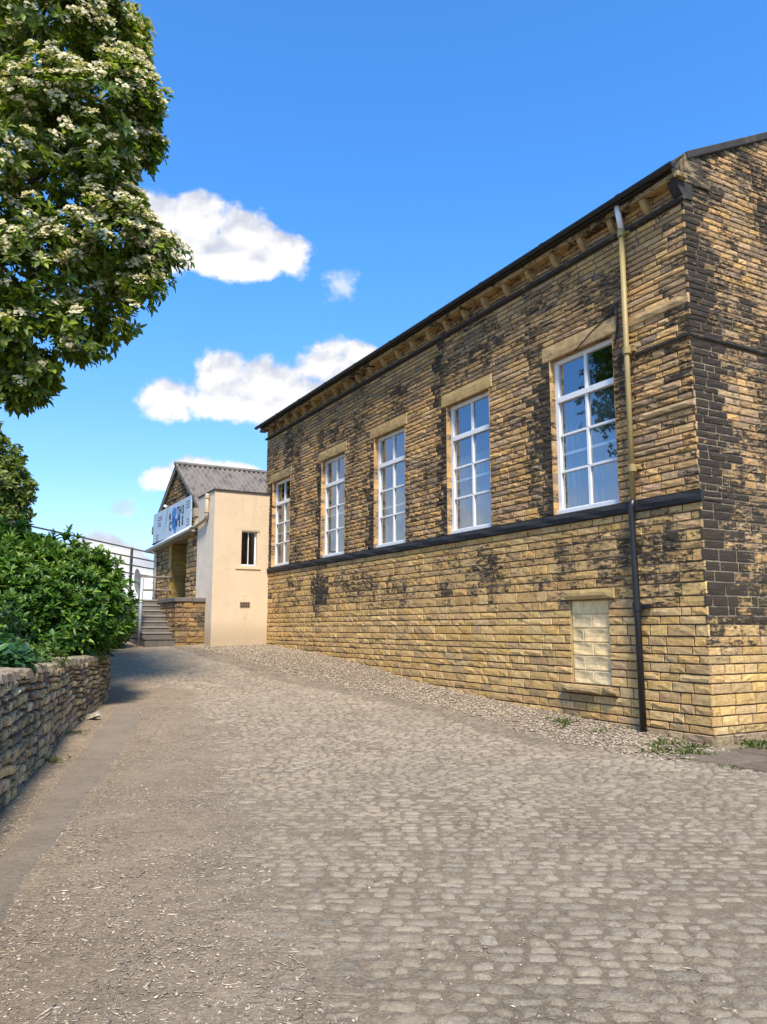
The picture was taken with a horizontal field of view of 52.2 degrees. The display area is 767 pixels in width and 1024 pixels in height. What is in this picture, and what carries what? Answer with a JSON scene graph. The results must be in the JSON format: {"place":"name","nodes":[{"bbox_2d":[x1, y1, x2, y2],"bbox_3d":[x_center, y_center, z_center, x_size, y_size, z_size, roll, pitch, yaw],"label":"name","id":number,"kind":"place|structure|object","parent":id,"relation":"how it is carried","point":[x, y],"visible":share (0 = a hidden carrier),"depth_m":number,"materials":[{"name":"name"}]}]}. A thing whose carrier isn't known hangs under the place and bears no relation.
{"place":"outdoors","nodes":[
{"label":"outdoors","id":0,"kind":"place"},
{"bbox_2d":[0,577,766,1023],"bbox_3d":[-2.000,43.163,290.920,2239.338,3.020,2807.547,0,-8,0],"label":"ground","id":1,"kind":"structure","parent":0,"point":[148,837],"depth_m":4.88,"materials":[{"name":"grey gravel"}]},
{"bbox_2d":[0,421,39,535],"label":"broadleaf tree","id":2,"kind":"object","parent":1,"relation":"on","point":[17,497],"visible":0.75,"depth_m":44.11,"materials":[{"name":"green plant"}]},
{"bbox_2d":[0,652,110,808],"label":"retaining wall","id":3,"kind":"structure","parent":1,"relation":"on","point":[46,708],"depth_m":9.02,"materials":[{"name":"stone"}]},
{"bbox_2d":[45,755,72,764],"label":"weed tuft","id":4,"kind":"object","parent":1,"relation":"on","point":[52,760],"visible":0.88,"depth_m":9.43,"materials":[{"name":"green plant"}]},
{"bbox_2d":[0,703,137,923],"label":"kerb strip","id":5,"kind":"object","parent":1,"relation":"on","point":[50,819],"visible":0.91,"depth_m":7.20,"materials":[{"name":"concrete"}]},
{"bbox_2d":[66,729,88,735],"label":"weed tuft","id":6,"kind":"object","parent":1,"relation":"on","point":[79,732],"visible":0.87,"depth_m":11.40,"materials":[{"name":"green plant"}]},
{"bbox_2d":[3,519,153,597],"bbox_3d":[-11.427,1.175,22.380,0.110,2.230,26.600,-1,-8,7],"label":"terrace railing","id":7,"kind":"object","parent":1,"relation":"on","point":[131,565],"visible":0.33,"depth_m":31.36,"materials":[{"name":"grey metal"}]},
{"bbox_2d":[84,711,101,719],"bbox_3d":[-4.660,3.270,12.556,0.309,0.176,0.120,-5,-10,32],"label":"loose stone","id":8,"kind":"object","parent":1,"relation":"on","point":[97,714],"visible":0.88,"depth_m":12.51,"materials":[{"name":"beige stone"}]},
{"bbox_2d":[112,607,137,646],"bbox_3d":[-8.392,3.329,24.169,1.787,1.861,1.960,0,-8,0],"label":"bank shrub","id":9,"kind":"object","parent":1,"relation":"on","point":[127,639],"visible":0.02,"depth_m":23.94,"materials":[{"name":"green plant"}]},
{"bbox_2d":[134,569,143,645],"bbox_3d":[-7.684,3.052,24.538,0.212,2.550,0.800,0,-8,0],"label":"road sign","id":10,"kind":"object","parent":1,"relation":"on","point":[139,586],"visible":0.9,"depth_m":24.57,"materials":[{"name":"metal"}]},
{"bbox_2d":[125,599,174,646],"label":"stone steps","id":11,"kind":"structure","parent":1,"relation":"on","point":[155,631],"depth_m":25.06,"materials":[{"name":"grey stone"}]},
{"bbox_2d":[138,575,170,597],"bbox_3d":[-8.700,2.941,29.751,1.204,1.095,0.150,5,-10,-29],"label":"handrail","id":12,"kind":"object","parent":11,"relation":"on","point":[169,589],"visible":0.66,"depth_m":29.80,"materials":[{"name":"white metal"}]},
{"bbox_2d":[157,597,205,645],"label":"stone wall","id":13,"kind":"structure","parent":1,"relation":"on","point":[185,618],"depth_m":24.82,"materials":[{"name":"stone"}]},
{"bbox_2d":[145,461,266,599],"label":"gabled stone building","id":14,"kind":"structure","parent":1,"relation":"on","point":[175,556],"depth_m":30.29,"materials":[{"name":"stone"}]},
{"bbox_2d":[152,495,192,544],"bbox_3d":[-8.198,0.395,30.394,0.171,1.280,5.770,5,-10,-29],"label":"shop sign","id":15,"kind":"object","parent":14,"relation":"attached to","point":[175,518],"visible":0.99,"depth_m":30.06,"materials":[{"name":"white plastic"}]},
{"bbox_2d":[189,489,269,645],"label":"rendered annexe","id":16,"kind":"structure","parent":1,"relation":"on","point":[232,559],"depth_m":25.15,"materials":[{"name":"paint"}]},
{"bbox_2d":[235,529,260,569],"bbox_3d":[-4.360,1.209,25.346,0.748,1.290,0.489,0,-8,0],"label":"window","id":17,"kind":"structure","parent":16,"relation":"in","point":[248,547],"depth_m":25.45,"materials":[{"name":"white paint"}]},
{"bbox_2d":[0,688,737,1023],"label":"chippings","id":18,"kind":"object","parent":1,"relation":"on","point":[75,1018],"visible":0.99,"depth_m":4.54,"materials":[{"name":"gravel"}]},
{"bbox_2d":[184,644,736,760],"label":"gravel","id":19,"kind":"structure","parent":1,"relation":"on","point":[237,652],"depth_m":15.19,"materials":[{"name":"grey gravel"}]},
{"bbox_2d":[254,132,766,746],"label":"stone hall","id":20,"kind":"structure","parent":1,"relation":"on","point":[536,478],"depth_m":13.41,"materials":[{"name":"stone"}]},
{"bbox_2d":[273,477,289,566],"bbox_3d":[-3.121,0.335,24.983,0.216,2.787,1.520,5,-10,-29],"label":"window","id":21,"kind":"structure","parent":20,"relation":"in","point":[282,515],"depth_m":25.27,"materials":[{"name":"white paint"}]},
{"bbox_2d":[323,454,344,557],"bbox_3d":[-1.256,0.146,21.630,0.216,3.395,1.520,5,-10,-29],"label":"window","id":22,"kind":"structure","parent":20,"relation":"in","point":[334,519],"depth_m":21.87,"materials":[{"name":"white paint"}]},
{"bbox_2d":[376,428,404,547],"bbox_3d":[0.283,-0.559,18.944,0.216,2.787,1.520,5,-10,-29],"label":"window","id":23,"kind":"structure","parent":20,"relation":"in","point":[391,479],"depth_m":19.12,"materials":[{"name":"white paint"}]},
{"bbox_2d":[450,391,491,533],"bbox_3d":[1.875,-0.810,16.094,0.216,3.125,1.520,5,-10,-29],"label":"window","id":24,"kind":"structure","parent":20,"relation":"in","point":[472,502],"depth_m":16.23,"materials":[{"name":"white paint"}]},
{"bbox_2d":[554,338,618,513],"bbox_3d":[3.490,-1.401,13.255,0.216,2.787,1.520,5,-10,-29],"label":"window","id":25,"kind":"structure","parent":20,"relation":"in","point":[589,436],"depth_m":13.32,"materials":[{"name":"white paint"}]},
{"bbox_2d":[561,588,619,696],"bbox_3d":[3.311,2.089,12.677,0.175,1.690,1.250,5,-10,-29],"label":"blocked window","id":26,"kind":"structure","parent":20,"relation":"in","point":[590,628],"depth_m":12.69,"materials":[{"name":"stone"}]},
{"bbox_2d":[545,715,578,729],"bbox_3d":[2.678,3.257,12.140,0.580,0.159,0.784,-5,-10,30],"label":"weed tuft","id":27,"kind":"object","parent":1,"relation":"on","point":[563,721],"visible":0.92,"depth_m":12.23,"materials":[{"name":"green plant"}]},
{"bbox_2d":[576,723,607,732],"bbox_3d":[3.095,3.209,11.553,0.507,0.124,0.532,-2,-9,15],"label":"weed tuft","id":28,"kind":"object","parent":1,"relation":"on","point":[595,731],"visible":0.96,"depth_m":11.47,"materials":[{"name":"green plant"}]},
{"bbox_2d":[638,741,696,755],"bbox_3d":[3.727,3.082,10.124,0.748,0.155,0.636,-6,-10,34],"label":"weed tuft","id":29,"kind":"object","parent":1,"relation":"on","point":[671,752],"visible":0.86,"depth_m":10.13,"materials":[{"name":"green plant"}]},
{"bbox_2d":[653,736,702,749],"bbox_3d":[3.914,3.127,10.568,0.605,0.130,0.747,8,-12,-44],"label":"weed tuft","id":30,"kind":"object","parent":1,"relation":"on","point":[662,742],"visible":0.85,"depth_m":10.61,"materials":[{"name":"green plant"}]},
{"bbox_2d":[681,741,711,751],"bbox_3d":[4.168,3.099,10.330,0.436,0.137,0.440,0,-8,0],"label":"weed tuft","id":31,"kind":"object","parent":1,"relation":"on","point":[693,745],"visible":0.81,"depth_m":10.38,"materials":[{"name":"green plant"}]},
{"bbox_2d":[679,748,718,755],"bbox_3d":[3.957,3.049,9.881,0.451,0.126,0.523,3,-9,-17],"label":"weed tuft","id":32,"kind":"object","parent":1,"relation":"on","point":[700,754],"visible":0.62,"depth_m":9.87,"materials":[{"name":"green plant"}]},
{"bbox_2d":[718,763,746,768],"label":"weed tuft","id":33,"kind":"object","parent":1,"relation":"on","point":[733,766],"visible":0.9,"depth_m":8.94,"materials":[{"name":"green plant"}]},
{"bbox_2d":[735,735,766,749],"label":"weed tuft","id":34,"kind":"object","parent":1,"relation":"on","point":[754,744],"visible":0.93,"depth_m":10.48,"materials":[{"name":"green plant"}]},
{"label":"planting bed","id":35,"kind":"structure","parent":1,"relation":"on","visible":0},
{"bbox_2d":[0,599,34,642],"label":"bed shrub","id":36,"kind":"object","parent":35,"relation":"on","point":[15,622],"visible":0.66,"depth_m":11.50,"materials":[{"name":"green plant"}]},
{"bbox_2d":[0,627,47,673],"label":"bed plant","id":37,"kind":"object","parent":35,"relation":"on","point":[15,655],"visible":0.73,"depth_m":8.41,"materials":[{"name":"green plant"}]},
{"bbox_2d":[3,637,73,667],"bbox_3d":[-4.789,1.942,10.581,0.988,0.508,1.192,0,-8,0],"label":"bed plant","id":38,"kind":"object","parent":35,"relation":"on","point":[37,648],"visible":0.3,"depth_m":10.74,"materials":[{"name":"green plant"}]},
{"bbox_2d":[0,514,143,664],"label":"laurel bush","id":39,"kind":"object","parent":35,"relation":"on","point":[39,571],"visible":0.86,"depth_m":13.61,"materials":[{"name":"green plant"}]},
{"bbox_2d":[0,0,194,419],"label":"flowering tree","id":40,"kind":"object","parent":35,"relation":"on","point":[103,153],"visible":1,"depth_m":14.01,"materials":[{"name":"green plant"}]},
{"bbox_2d":[0,0,766,599],"label":"sky","id":41,"kind":"structure","parent":0,"point":[337,174],"materials":[{"name":"blue"}]},
{"bbox_2d":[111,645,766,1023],"bbox_3d":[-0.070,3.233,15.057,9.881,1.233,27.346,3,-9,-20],"label":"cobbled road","id":42,"kind":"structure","parent":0,"point":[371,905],"depth_m":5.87,"materials":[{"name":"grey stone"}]},
{"bbox_2d":[673,746,766,772],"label":"pavement","id":43,"kind":"structure","parent":0,"point":[752,759],"depth_m":9.59,"materials":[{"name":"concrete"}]}
]}

